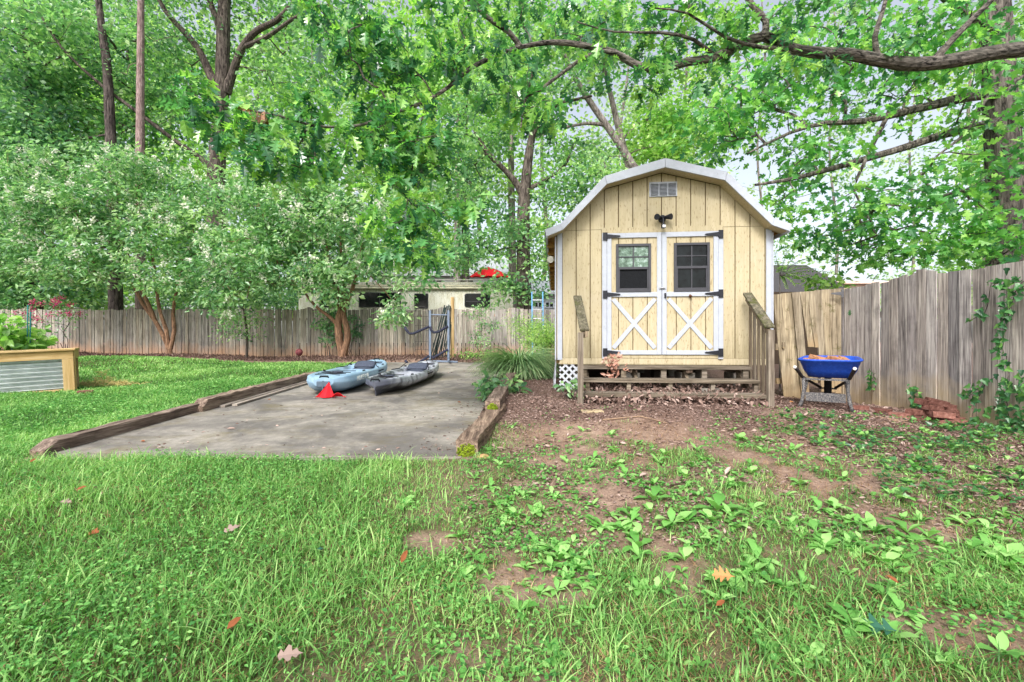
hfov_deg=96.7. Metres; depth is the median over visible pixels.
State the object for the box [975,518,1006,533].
weed
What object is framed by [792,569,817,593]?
weed
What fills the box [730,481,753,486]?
weed
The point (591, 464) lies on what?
weed
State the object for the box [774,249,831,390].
locust sapling
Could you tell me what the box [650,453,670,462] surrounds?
weed
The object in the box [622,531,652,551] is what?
weed
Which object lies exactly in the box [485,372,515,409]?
landscape timber
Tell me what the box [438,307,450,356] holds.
metal post
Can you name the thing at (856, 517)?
weed
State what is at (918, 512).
weed
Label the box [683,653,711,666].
weed
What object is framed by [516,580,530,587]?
weed
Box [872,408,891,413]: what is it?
brick
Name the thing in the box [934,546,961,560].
weed
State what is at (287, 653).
fallen leaf
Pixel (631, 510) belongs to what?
weed
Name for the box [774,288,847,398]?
gate
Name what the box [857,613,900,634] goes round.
fallen leaf
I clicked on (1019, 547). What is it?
weed
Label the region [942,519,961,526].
weed
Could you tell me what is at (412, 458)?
edge board
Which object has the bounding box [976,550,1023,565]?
weed
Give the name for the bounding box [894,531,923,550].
weed
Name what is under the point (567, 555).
weed
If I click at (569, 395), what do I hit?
plant
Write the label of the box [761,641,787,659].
weed
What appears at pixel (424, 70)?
tree
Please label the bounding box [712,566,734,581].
fallen leaf
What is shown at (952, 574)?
weed
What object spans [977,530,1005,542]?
weed
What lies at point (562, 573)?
weed
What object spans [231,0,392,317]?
tree
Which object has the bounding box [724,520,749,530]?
weed
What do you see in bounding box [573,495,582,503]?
weed
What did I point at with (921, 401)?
brick
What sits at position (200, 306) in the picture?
shrub
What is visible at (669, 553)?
weed
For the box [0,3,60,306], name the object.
tree
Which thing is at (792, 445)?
weed
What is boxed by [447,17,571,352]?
tree
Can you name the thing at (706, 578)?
weed
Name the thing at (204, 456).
edge board
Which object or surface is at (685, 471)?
weed
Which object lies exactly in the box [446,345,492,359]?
shrub
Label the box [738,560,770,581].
weed
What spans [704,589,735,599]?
weed
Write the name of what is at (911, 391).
ivy
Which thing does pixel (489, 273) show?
patio umbrella
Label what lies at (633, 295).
door
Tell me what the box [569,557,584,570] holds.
weed
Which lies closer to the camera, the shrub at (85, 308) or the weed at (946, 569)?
the weed at (946, 569)
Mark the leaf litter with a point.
(665, 399)
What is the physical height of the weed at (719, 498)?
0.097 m
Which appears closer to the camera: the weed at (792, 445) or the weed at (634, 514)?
the weed at (634, 514)
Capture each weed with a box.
[395,495,414,508]
[444,530,468,537]
[452,565,476,582]
[464,546,481,557]
[473,553,491,569]
[483,477,499,492]
[483,568,494,579]
[484,498,508,508]
[492,529,504,540]
[493,459,507,468]
[493,585,514,597]
[495,521,507,531]
[498,514,515,524]
[504,507,524,515]
[506,534,521,543]
[508,595,539,619]
[514,486,535,495]
[514,561,535,569]
[516,516,533,525]
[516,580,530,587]
[524,574,538,579]
[527,501,541,516]
[528,532,548,549]
[530,585,550,596]
[533,504,553,514]
[533,556,544,563]
[535,537,566,550]
[541,554,561,571]
[543,544,569,559]
[543,637,569,665]
[544,486,553,495]
[546,578,569,595]
[547,491,561,500]
[553,565,575,579]
[560,455,575,462]
[560,549,581,558]
[562,558,595,572]
[562,566,578,583]
[567,534,579,545]
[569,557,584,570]
[569,581,594,594]
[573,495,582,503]
[573,550,588,559]
[574,475,588,482]
[579,572,601,580]
[582,461,595,470]
[584,498,597,507]
[585,516,610,532]
[586,451,600,460]
[586,514,616,531]
[590,580,606,591]
[602,509,622,519]
[609,520,631,531]
[611,459,624,464]
[615,524,631,536]
[616,507,642,521]
[617,508,641,528]
[619,464,635,478]
[622,526,641,534]
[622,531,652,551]
[623,572,639,579]
[628,577,648,595]
[630,541,653,559]
[634,486,673,500]
[642,502,656,511]
[643,576,664,592]
[644,477,664,485]
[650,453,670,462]
[655,507,692,525]
[655,523,675,529]
[660,552,677,560]
[661,551,680,560]
[663,571,681,584]
[671,565,688,577]
[672,507,688,512]
[673,546,692,560]
[674,511,704,522]
[675,481,691,491]
[677,538,702,552]
[679,469,692,477]
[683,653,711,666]
[690,442,706,450]
[691,493,743,510]
[698,508,720,520]
[700,535,721,547]
[701,526,721,537]
[703,574,726,581]
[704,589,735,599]
[712,576,750,595]
[722,502,749,519]
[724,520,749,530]
[729,567,752,587]
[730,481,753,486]
[735,432,747,439]
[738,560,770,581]
[739,538,781,573]
[742,574,766,584]
[744,466,757,473]
[744,502,763,512]
[757,446,774,452]
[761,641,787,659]
[764,520,778,531]
[770,578,797,597]
[774,583,790,591]
[777,516,795,526]
[778,602,806,618]
[780,491,796,497]
[785,442,802,448]
[785,516,809,533]
[788,477,812,484]
[789,641,830,669]
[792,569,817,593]
[793,531,809,540]
[801,519,832,536]
[808,495,838,515]
[808,538,840,554]
[811,431,829,442]
[812,533,839,551]
[823,456,837,464]
[825,496,852,510]
[826,602,872,642]
[831,471,851,480]
[834,514,858,523]
[838,566,858,579]
[839,513,874,523]
[842,532,865,546]
[844,543,879,557]
[853,617,918,640]
[855,531,869,541]
[857,558,882,566]
[859,511,896,532]
[865,551,900,564]
[865,583,898,602]
[873,536,900,546]
[874,580,899,588]
[878,575,906,592]
[880,487,901,495]
[880,546,903,552]
[880,556,908,570]
[883,517,922,541]
[884,546,916,562]
[886,487,915,500]
[887,591,927,626]
[888,567,920,580]
[889,511,915,520]
[890,529,913,538]
[893,554,914,561]
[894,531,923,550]
[907,459,931,472]
[908,473,924,477]
[913,509,933,520]
[917,527,943,540]
[924,564,950,583]
[925,536,945,546]
[926,567,955,577]
[928,465,947,472]
[928,556,959,566]
[929,538,953,552]
[929,651,970,673]
[930,573,955,587]
[933,535,954,547]
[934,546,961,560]
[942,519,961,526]
[943,515,982,526]
[943,578,984,596]
[944,503,975,517]
[959,539,987,549]
[964,473,996,480]
[964,537,990,552]
[966,465,987,471]
[973,536,1016,543]
[974,533,1000,554]
[974,546,1003,559]
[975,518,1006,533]
[975,631,1023,657]
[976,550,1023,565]
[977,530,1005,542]
[978,577,1000,587]
[980,477,991,481]
[986,553,1023,572]
[989,578,1020,594]
[990,490,1014,500]
[990,559,1017,570]
[992,504,1015,513]
[992,510,1019,520]
[993,540,1023,563]
[1001,465,1022,472]
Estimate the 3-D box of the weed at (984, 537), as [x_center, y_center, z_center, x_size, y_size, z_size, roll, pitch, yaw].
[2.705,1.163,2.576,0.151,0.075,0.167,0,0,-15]
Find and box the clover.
[0,378,1023,681]
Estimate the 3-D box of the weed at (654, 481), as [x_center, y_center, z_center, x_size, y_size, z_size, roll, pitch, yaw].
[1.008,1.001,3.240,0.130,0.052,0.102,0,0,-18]
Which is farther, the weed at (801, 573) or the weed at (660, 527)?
the weed at (660, 527)
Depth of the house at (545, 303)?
25.00 m
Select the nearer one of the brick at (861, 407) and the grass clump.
the brick at (861, 407)
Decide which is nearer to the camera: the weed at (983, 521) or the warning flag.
the weed at (983, 521)
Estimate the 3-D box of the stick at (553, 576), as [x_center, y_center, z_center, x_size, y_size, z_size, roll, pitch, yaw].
[0.249,1.187,2.250,0.016,0.018,0.138,0,0,-43]
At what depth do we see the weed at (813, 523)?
2.61 m
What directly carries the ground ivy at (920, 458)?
on the ground at (596, 432)
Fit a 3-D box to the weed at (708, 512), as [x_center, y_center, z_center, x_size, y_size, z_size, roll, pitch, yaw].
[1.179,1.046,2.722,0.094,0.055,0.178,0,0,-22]
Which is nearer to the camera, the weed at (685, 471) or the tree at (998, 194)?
the weed at (685, 471)
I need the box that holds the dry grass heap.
[77,369,147,386]
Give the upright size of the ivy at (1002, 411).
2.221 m
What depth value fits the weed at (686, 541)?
2.50 m
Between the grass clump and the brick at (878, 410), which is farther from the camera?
the grass clump
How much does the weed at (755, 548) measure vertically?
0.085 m
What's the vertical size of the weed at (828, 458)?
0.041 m
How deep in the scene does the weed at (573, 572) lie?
2.29 m
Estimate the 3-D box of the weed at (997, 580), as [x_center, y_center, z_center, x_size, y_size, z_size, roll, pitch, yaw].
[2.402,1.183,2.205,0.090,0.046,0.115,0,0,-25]
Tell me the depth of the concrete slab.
5.21 m
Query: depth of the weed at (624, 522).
2.73 m
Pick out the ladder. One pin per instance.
(532, 309)
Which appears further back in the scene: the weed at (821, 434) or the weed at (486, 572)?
the weed at (821, 434)
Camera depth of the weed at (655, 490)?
3.04 m
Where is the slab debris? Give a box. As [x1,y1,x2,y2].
[89,365,484,450]
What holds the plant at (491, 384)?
on the ground at (596, 432)
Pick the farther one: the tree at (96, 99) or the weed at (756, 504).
the tree at (96, 99)
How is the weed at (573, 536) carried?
on the ground at (596, 432)
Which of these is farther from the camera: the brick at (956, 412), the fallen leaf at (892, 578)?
the brick at (956, 412)
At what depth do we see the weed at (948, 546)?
2.61 m
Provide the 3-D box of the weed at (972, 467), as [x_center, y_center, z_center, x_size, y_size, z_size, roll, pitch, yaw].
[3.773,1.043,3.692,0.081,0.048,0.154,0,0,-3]
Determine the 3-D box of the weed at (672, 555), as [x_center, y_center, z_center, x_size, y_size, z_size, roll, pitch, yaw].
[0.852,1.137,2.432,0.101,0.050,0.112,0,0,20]
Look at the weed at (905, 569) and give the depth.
2.24 m
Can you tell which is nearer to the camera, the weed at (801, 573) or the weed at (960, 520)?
the weed at (801, 573)
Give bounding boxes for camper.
[299,277,512,354]
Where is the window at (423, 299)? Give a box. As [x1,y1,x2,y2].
[414,293,427,307]
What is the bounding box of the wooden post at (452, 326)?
[451,297,453,357]
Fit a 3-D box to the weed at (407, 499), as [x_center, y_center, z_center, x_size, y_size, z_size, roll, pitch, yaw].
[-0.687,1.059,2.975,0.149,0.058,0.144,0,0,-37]
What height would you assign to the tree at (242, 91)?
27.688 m
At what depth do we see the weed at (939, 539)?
2.61 m
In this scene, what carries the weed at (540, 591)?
on the ground at (596, 432)
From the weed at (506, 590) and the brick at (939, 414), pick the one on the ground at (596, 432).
the weed at (506, 590)
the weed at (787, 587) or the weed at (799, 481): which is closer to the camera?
the weed at (787, 587)
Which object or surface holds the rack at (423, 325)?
attached to the fence at (383, 341)
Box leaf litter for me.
[1,348,1023,555]
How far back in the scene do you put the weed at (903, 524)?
2.70 m
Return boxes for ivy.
[310,305,349,355]
[342,314,365,355]
[763,409,1023,503]
[865,368,876,391]
[905,384,922,408]
[957,378,994,424]
[965,268,1023,433]
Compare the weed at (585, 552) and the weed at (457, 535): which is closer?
the weed at (585, 552)
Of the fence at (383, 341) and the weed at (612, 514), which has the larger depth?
the fence at (383, 341)
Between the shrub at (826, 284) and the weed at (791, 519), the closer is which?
the weed at (791, 519)
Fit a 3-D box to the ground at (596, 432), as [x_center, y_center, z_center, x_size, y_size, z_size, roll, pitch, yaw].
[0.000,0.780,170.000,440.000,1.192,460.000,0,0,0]
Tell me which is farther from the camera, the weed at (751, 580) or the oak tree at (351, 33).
the oak tree at (351, 33)
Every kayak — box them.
[306,358,387,391]
[365,359,438,395]
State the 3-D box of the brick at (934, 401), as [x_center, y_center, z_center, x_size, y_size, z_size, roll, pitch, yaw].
[5.054,0.726,5.415,0.211,0.066,0.104,13,10,20]
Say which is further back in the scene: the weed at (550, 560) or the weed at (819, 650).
the weed at (550, 560)
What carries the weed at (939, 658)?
on the ground at (596, 432)
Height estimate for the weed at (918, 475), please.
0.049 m
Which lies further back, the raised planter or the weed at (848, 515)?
the raised planter
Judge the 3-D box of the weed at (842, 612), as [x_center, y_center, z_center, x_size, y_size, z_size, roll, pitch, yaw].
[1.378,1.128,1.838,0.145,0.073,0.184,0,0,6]
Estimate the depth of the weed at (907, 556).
2.36 m
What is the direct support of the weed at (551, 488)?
on the ground at (596, 432)
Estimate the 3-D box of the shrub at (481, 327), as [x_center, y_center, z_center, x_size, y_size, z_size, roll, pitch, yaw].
[-0.904,-0.384,14.286,1.423,1.887,0.906,0,0,0]
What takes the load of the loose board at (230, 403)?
on the concrete slab
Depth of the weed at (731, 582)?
2.14 m
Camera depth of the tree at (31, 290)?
19.16 m
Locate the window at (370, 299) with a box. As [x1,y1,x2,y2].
[359,292,400,306]
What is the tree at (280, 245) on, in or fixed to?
on the ground at (596, 432)
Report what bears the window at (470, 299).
in the camper
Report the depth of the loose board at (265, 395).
7.19 m
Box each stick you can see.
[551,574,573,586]
[602,416,666,422]
[840,414,913,421]
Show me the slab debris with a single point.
(367, 413)
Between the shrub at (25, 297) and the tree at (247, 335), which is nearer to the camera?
the tree at (247, 335)
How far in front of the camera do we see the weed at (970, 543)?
2.59 m
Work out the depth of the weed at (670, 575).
2.24 m
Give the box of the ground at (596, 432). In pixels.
[0,342,1023,681]
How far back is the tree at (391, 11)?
32.87 m
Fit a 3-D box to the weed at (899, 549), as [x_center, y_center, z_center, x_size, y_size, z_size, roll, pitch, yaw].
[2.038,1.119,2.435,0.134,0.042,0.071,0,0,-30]
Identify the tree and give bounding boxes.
[0,0,128,309]
[0,0,133,310]
[0,0,204,344]
[0,0,390,353]
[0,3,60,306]
[0,134,251,353]
[7,0,182,314]
[63,0,251,317]
[66,0,214,352]
[155,0,1023,284]
[176,149,444,357]
[180,0,323,314]
[208,301,274,357]
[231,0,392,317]
[287,0,452,281]
[332,2,515,352]
[351,0,503,270]
[392,0,573,351]
[410,4,560,276]
[419,30,625,353]
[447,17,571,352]
[479,0,633,280]
[507,0,661,210]
[540,0,686,266]
[551,0,743,168]
[591,0,779,178]
[656,0,1023,282]
[688,0,813,264]
[774,0,890,274]
[835,6,980,318]
[898,1,1023,302]
[949,0,1023,208]
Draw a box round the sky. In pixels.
[0,0,1023,342]
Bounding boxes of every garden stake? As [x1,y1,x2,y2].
[27,305,28,336]
[29,312,30,342]
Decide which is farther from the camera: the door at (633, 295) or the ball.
the ball
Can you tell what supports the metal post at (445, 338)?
on the ground at (596, 432)
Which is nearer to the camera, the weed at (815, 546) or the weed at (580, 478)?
the weed at (815, 546)
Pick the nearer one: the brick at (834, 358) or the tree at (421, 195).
the brick at (834, 358)
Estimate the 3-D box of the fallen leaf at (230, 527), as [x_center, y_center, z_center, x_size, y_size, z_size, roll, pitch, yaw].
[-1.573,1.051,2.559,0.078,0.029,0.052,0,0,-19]
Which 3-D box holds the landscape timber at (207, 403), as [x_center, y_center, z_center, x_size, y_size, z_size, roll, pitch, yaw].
[-4.135,0.800,7.775,0.179,0.312,3.650,0,0,0]
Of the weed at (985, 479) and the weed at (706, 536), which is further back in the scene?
the weed at (985, 479)
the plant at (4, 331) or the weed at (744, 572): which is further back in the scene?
the plant at (4, 331)
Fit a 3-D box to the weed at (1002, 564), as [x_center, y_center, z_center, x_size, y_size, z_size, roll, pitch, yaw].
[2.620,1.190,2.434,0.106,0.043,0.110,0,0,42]
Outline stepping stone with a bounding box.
[581,409,603,412]
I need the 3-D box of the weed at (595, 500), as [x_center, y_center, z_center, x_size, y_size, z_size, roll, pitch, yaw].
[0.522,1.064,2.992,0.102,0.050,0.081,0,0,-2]
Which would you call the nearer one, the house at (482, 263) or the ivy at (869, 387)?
the ivy at (869, 387)
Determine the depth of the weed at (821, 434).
4.32 m
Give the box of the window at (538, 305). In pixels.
[534,301,541,307]
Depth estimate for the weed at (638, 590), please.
2.17 m
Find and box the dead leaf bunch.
[600,352,628,377]
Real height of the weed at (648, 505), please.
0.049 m
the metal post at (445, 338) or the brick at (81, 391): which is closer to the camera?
the brick at (81, 391)
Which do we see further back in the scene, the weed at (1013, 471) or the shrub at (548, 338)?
the shrub at (548, 338)
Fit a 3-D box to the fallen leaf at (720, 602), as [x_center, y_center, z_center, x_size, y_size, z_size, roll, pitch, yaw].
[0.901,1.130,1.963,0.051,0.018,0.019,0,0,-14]
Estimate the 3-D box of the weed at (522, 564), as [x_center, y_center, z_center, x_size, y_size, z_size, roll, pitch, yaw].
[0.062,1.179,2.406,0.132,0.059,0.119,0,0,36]
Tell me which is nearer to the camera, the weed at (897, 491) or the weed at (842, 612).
the weed at (842, 612)
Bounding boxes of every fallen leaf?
[88,528,99,534]
[224,524,240,531]
[227,617,240,628]
[277,645,302,660]
[400,550,407,562]
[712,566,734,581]
[716,599,724,605]
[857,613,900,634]
[886,575,897,582]
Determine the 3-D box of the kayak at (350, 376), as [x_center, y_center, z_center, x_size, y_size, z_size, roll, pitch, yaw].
[-3.044,0.604,8.833,0.973,0.410,3.317,0,2,-2]
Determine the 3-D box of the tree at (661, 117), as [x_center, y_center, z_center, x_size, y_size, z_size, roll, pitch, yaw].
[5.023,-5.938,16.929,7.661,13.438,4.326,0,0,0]
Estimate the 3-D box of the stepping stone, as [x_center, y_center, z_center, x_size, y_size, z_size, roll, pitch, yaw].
[0.943,0.836,5.350,0.260,0.048,0.140,0,0,0]
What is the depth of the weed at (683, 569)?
2.29 m
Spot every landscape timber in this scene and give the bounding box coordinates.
[29,403,198,457]
[194,372,314,411]
[456,403,505,456]
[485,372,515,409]
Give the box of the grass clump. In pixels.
[467,343,566,379]
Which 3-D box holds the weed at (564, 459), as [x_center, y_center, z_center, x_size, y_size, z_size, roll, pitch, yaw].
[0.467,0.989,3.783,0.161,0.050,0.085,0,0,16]
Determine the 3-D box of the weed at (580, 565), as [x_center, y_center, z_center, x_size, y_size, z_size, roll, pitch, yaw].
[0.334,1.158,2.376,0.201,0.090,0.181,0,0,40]
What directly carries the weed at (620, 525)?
on the ground at (596, 432)
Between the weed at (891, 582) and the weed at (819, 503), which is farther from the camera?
the weed at (819, 503)
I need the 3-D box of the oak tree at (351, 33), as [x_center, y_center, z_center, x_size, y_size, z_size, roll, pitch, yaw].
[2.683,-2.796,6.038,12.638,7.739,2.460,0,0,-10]
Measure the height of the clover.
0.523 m
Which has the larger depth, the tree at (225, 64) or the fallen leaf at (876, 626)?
the tree at (225, 64)
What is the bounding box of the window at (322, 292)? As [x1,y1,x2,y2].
[320,292,348,306]
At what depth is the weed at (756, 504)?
2.84 m
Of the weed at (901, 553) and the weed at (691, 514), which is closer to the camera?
the weed at (901, 553)
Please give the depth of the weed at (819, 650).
1.70 m
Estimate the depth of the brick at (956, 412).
5.30 m
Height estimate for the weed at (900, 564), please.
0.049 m
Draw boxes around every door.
[603,232,661,355]
[659,230,722,356]
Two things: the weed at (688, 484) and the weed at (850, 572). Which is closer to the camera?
the weed at (850, 572)
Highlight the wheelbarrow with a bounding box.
[793,355,862,411]
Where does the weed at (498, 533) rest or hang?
on the ground at (596, 432)
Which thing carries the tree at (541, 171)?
on the ground at (596, 432)
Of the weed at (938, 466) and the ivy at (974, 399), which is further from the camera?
the ivy at (974, 399)
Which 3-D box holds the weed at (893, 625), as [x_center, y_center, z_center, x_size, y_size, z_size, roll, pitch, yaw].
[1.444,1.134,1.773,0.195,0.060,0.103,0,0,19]
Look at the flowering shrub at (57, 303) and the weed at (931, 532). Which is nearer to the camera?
the weed at (931, 532)
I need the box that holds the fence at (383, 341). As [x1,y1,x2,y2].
[0,307,554,357]
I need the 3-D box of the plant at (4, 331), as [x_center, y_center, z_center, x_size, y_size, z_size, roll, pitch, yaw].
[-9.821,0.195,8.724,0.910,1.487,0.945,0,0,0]
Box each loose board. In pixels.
[220,381,306,406]
[232,382,306,405]
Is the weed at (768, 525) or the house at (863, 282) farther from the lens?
the house at (863, 282)
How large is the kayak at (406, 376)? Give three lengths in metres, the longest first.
3.264 x 0.877 x 0.375 m
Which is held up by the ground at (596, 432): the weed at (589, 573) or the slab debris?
the weed at (589, 573)
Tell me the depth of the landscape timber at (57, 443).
4.63 m
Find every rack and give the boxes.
[404,311,457,362]
[415,306,428,351]
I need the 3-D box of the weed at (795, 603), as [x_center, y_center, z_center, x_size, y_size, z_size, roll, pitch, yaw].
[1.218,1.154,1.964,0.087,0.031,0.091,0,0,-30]
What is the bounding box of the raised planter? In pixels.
[0,348,78,393]
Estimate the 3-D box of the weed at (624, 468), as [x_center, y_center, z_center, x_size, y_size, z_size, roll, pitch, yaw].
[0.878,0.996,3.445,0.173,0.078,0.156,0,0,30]
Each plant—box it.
[0,313,32,348]
[0,322,58,350]
[472,367,531,400]
[553,377,592,399]
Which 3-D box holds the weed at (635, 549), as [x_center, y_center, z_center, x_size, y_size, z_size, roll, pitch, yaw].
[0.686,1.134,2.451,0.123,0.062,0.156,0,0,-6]
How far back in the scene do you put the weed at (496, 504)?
3.02 m
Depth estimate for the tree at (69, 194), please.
14.85 m
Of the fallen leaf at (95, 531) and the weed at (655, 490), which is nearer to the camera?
the fallen leaf at (95, 531)
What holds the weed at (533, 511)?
on the ground at (596, 432)
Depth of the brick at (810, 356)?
6.12 m
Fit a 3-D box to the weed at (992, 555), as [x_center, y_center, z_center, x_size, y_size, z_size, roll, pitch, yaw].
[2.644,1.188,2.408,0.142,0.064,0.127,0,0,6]
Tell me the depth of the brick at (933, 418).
5.30 m
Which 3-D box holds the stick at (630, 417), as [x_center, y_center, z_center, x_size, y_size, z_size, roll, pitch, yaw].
[1.343,0.861,5.031,0.682,0.049,0.176,0,0,8]
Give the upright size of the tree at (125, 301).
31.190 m
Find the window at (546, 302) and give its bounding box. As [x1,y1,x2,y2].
[545,301,553,307]
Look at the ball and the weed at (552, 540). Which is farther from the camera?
the ball
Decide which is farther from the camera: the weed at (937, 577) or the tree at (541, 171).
the tree at (541, 171)
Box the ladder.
[531,287,543,353]
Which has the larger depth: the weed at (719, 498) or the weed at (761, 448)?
the weed at (761, 448)
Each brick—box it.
[76,390,93,392]
[808,354,824,358]
[829,356,845,359]
[848,405,869,410]
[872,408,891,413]
[888,411,911,418]
[905,408,927,414]
[913,398,932,404]
[913,416,925,422]
[921,404,943,410]
[923,415,946,421]
[925,397,949,407]
[928,410,955,418]
[937,404,956,410]
[938,420,960,426]
[939,410,959,415]
[940,418,967,423]
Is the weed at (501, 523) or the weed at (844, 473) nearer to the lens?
the weed at (501, 523)
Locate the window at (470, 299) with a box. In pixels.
[464,293,489,306]
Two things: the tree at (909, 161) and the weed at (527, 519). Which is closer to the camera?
the weed at (527, 519)
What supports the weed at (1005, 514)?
on the ground at (596, 432)
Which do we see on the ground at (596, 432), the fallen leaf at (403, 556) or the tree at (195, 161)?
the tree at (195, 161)
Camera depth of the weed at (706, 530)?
2.57 m
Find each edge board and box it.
[66,456,295,459]
[297,456,461,460]
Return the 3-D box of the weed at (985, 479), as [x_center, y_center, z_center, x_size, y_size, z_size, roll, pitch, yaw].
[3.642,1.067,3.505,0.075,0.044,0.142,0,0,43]
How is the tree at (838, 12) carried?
on the ground at (596, 432)
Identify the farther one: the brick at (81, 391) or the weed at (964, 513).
the brick at (81, 391)
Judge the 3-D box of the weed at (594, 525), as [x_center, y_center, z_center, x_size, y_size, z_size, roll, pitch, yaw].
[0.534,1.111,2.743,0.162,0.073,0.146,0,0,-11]
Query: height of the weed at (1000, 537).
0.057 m
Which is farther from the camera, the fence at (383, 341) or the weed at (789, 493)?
the fence at (383, 341)
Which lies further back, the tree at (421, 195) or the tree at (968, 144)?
the tree at (968, 144)
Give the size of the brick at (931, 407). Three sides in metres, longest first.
0.211 x 0.104 x 0.065 m
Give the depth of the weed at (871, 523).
2.67 m
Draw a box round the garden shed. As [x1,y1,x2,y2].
[545,158,791,392]
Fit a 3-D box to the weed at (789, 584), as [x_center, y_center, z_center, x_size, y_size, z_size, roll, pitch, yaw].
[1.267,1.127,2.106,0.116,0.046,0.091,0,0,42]
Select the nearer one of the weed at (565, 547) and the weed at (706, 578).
the weed at (706, 578)
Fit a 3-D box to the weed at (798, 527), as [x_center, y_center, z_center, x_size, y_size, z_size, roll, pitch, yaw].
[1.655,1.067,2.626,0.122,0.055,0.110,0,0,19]
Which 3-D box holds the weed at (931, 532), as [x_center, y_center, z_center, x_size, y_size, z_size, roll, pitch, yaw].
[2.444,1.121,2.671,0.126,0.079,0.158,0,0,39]
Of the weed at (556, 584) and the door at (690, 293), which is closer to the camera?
the weed at (556, 584)
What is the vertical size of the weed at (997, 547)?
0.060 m
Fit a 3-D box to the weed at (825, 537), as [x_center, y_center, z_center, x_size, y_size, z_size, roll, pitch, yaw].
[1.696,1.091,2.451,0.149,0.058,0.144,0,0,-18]
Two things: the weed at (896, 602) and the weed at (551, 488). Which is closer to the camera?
the weed at (896, 602)
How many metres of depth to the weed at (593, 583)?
2.20 m
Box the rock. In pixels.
[477,454,488,457]
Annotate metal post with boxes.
[431,305,444,355]
[433,306,446,355]
[434,307,445,355]
[436,305,448,354]
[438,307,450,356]
[442,306,450,356]
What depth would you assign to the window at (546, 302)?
24.94 m
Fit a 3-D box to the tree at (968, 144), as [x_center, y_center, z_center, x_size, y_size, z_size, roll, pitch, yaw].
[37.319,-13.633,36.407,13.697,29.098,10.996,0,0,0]
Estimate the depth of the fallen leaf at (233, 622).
1.75 m
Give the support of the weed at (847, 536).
on the ground at (596, 432)
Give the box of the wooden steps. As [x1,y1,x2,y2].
[573,292,774,407]
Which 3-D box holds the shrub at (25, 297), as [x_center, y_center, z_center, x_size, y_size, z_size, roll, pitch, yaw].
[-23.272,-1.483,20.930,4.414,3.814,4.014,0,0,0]
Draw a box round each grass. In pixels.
[0,354,1023,681]
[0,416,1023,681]
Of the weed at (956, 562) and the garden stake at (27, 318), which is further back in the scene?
the garden stake at (27, 318)
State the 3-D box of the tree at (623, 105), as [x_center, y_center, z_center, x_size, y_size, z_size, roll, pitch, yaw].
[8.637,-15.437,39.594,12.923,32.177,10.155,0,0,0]
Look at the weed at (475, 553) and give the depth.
2.50 m
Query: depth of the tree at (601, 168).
15.82 m
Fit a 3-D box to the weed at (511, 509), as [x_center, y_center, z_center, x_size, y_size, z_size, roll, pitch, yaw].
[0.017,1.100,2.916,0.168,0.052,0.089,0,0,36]
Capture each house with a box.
[368,258,508,281]
[531,281,554,337]
[774,265,843,363]
[828,275,888,287]
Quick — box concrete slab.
[55,362,502,456]
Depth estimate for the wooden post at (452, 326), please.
14.05 m
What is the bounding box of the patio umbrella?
[470,267,507,278]
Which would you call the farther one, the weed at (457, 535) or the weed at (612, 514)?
the weed at (612, 514)
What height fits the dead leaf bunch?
0.392 m
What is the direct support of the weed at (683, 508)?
on the ground at (596, 432)
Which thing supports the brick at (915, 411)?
on the brick
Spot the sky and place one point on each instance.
(747, 176)
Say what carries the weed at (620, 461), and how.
on the ground at (596, 432)
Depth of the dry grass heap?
8.86 m
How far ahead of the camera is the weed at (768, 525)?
2.63 m
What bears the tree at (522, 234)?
on the ground at (596, 432)
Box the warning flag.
[316,383,345,397]
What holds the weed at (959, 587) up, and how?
on the ground at (596, 432)
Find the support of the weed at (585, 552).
on the ground at (596, 432)
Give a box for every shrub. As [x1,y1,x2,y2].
[1,283,54,309]
[2,296,87,347]
[38,265,151,319]
[124,271,200,321]
[161,264,275,324]
[238,271,298,353]
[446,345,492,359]
[462,299,504,353]
[496,311,548,352]
[512,313,554,358]
[792,265,858,353]
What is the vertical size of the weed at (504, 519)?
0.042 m
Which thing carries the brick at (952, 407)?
on the brick
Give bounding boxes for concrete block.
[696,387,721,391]
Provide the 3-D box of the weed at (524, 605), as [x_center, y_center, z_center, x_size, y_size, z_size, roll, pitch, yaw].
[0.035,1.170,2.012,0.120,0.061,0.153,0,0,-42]
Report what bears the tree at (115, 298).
on the ground at (596, 432)
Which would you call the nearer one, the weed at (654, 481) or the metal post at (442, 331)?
the weed at (654, 481)
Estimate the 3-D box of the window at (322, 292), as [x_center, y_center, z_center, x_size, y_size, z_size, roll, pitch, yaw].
[-7.133,-1.652,18.281,1.180,0.601,0.034,0,0,0]
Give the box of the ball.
[295,349,302,355]
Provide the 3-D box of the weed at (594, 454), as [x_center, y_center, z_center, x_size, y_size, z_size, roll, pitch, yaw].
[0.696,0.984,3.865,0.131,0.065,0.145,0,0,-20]
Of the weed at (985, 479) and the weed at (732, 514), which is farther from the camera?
the weed at (985, 479)
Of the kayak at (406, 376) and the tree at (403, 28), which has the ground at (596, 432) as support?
the tree at (403, 28)
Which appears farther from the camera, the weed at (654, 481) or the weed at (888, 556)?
the weed at (654, 481)
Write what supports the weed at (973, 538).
on the ground at (596, 432)
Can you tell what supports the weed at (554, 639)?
on the ground at (596, 432)
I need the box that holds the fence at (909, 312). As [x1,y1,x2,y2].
[837,261,1023,430]
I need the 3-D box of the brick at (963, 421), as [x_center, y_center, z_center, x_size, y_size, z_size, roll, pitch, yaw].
[5.049,0.927,5.200,0.211,0.066,0.104,0,0,23]
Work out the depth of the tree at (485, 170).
39.70 m
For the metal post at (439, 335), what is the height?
1.528 m
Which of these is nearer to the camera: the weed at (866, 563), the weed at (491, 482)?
the weed at (866, 563)

